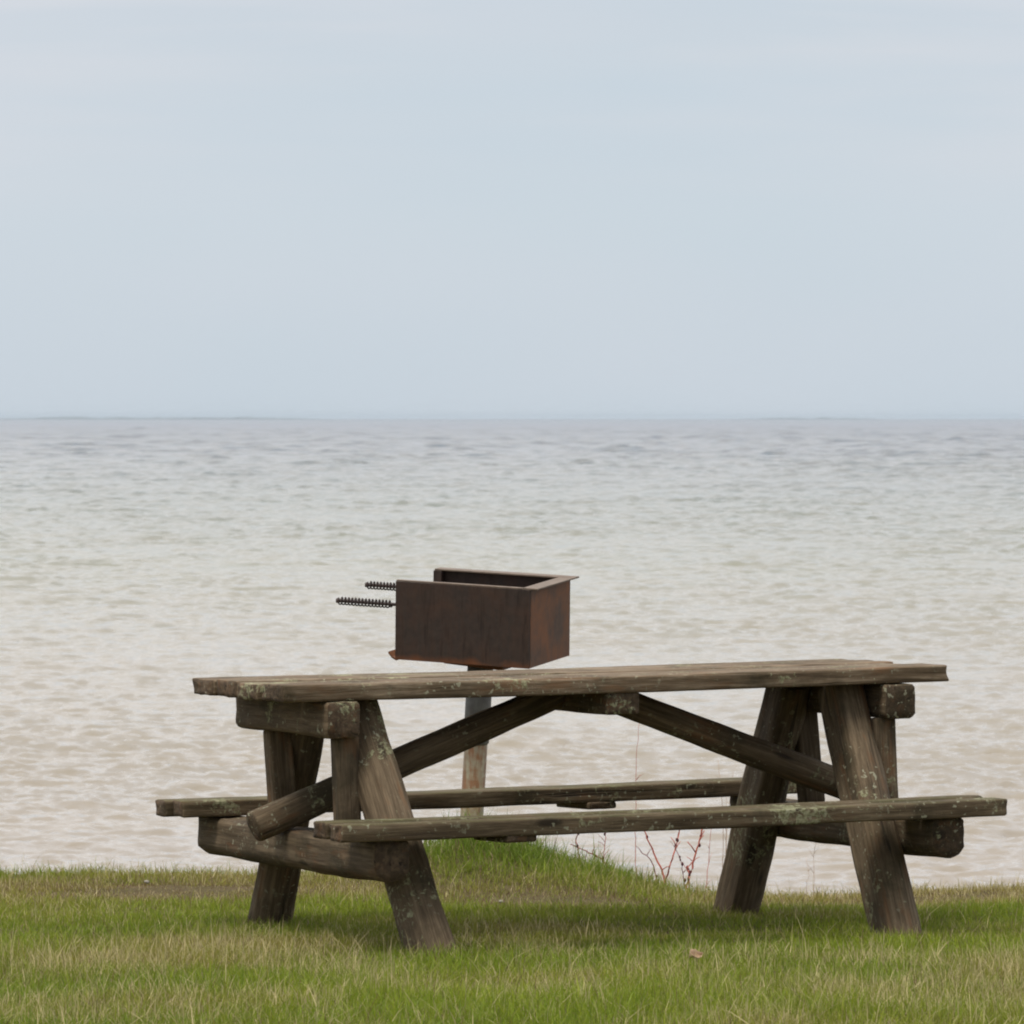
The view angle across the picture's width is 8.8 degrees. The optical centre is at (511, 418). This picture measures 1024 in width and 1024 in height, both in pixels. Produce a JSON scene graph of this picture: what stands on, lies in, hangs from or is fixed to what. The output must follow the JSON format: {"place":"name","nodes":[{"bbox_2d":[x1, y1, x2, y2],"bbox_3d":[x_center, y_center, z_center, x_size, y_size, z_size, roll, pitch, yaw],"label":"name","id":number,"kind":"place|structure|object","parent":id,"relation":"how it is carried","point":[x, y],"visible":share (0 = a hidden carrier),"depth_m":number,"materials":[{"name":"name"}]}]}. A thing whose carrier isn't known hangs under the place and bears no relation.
{"place":"outdoors","nodes":[
{"label":"outdoors","id":0,"kind":"place"},
{"bbox_2d":[0,417,302,418],"bbox_3d":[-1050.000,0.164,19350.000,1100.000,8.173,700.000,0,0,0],"label":"shore","id":1,"kind":"structure","parent":0,"point":[150,418],"depth_m":19047.32,"materials":[{"name":"grey"}]},
{"bbox_2d":[0,419,1023,897],"bbox_3d":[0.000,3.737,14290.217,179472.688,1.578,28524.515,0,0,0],"label":"lake","id":2,"kind":"structure","parent":0,"point":[150,569],"depth_m":146.46,"materials":[{"name":"liquid"}]},
{"bbox_2d":[0,807,1023,1023],"bbox_3d":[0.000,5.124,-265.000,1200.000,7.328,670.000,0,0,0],"label":"ground","id":3,"kind":"structure","parent":0,"point":[157,892],"depth_m":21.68,"materials":[{"name":"green plant"}]},
{"bbox_2d":[336,567,578,815],"bbox_3d":[-0.229,1.169,22.901,0.765,1.304,0.371,6,8,23],"label":"pedestal grill","id":4,"kind":"object","parent":3,"relation":"on","point":[476,620],"visible":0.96,"depth_m":22.66,"materials":[{"name":"metal"}]},
{"bbox_2d":[155,659,1006,955],"bbox_3d":[0.201,1.215,20.135,2.220,0.897,1.486,-1,0,-24],"label":"picnic table","id":5,"kind":"object","parent":3,"relation":"on","point":[875,823],"visible":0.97,"depth_m":19.96,"materials":[{"name":"brown wood"}]},
{"bbox_2d":[570,833,608,863],"bbox_3d":[0.269,1.500,22.935,0.134,0.282,0.108,0,0,0],"label":"red twig shrub","id":6,"kind":"object","parent":3,"relation":"on","point":[577,846],"visible":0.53,"depth_m":22.92,"materials":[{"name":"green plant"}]},
{"bbox_2d":[635,727,680,882],"bbox_3d":[0.504,1.360,22.895,0.164,0.625,0.137,0,0,0],"label":"red twig shrub","id":7,"kind":"object","parent":3,"relation":"on","point":[652,847],"visible":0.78,"depth_m":22.87,"materials":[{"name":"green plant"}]},
{"bbox_2d":[670,829,710,887],"bbox_3d":[0.614,1.531,22.824,0.144,0.291,0.099,0,0,12],"label":"red twig shrub","id":8,"kind":"object","parent":3,"relation":"on","point":[692,862],"visible":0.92,"depth_m":22.84,"materials":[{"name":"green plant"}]},
{"bbox_2d":[689,949,702,958],"bbox_3d":[0.519,1.517,18.747,0.046,0.020,0.043,0,35,-40],"label":"fallen leaf","id":9,"kind":"object","parent":3,"relation":"on","point":[698,953],"visible":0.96,"depth_m":18.75,"materials":[{"name":"beige plant"}]},
{"bbox_2d":[715,762,732,867],"bbox_3d":[0.730,1.456,22.929,0.063,0.550,0.101,0,0,9],"label":"dry weed","id":10,"kind":"object","parent":3,"relation":"on","point":[725,829],"visible":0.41,"depth_m":22.92,"materials":[{"name":"brown plant"}]},
{"bbox_2d":[806,844,816,895],"bbox_3d":[1.025,1.540,22.623,0.050,0.254,0.083,0,0,0],"label":"dry weed","id":11,"kind":"object","parent":3,"relation":"on","point":[808,872],"visible":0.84,"depth_m":22.62,"materials":[{"name":"brown plant"}]},
{"bbox_2d":[0,0,1023,418],"label":"sky","id":12,"kind":"structure","parent":0,"point":[305,209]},
{"bbox_2d":[760,417,863,418],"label":"shore","id":13,"kind":"structure","parent":0,"point":[812,418],"depth_m":19055.94,"materials":[{"name":"grey"}]}
]}

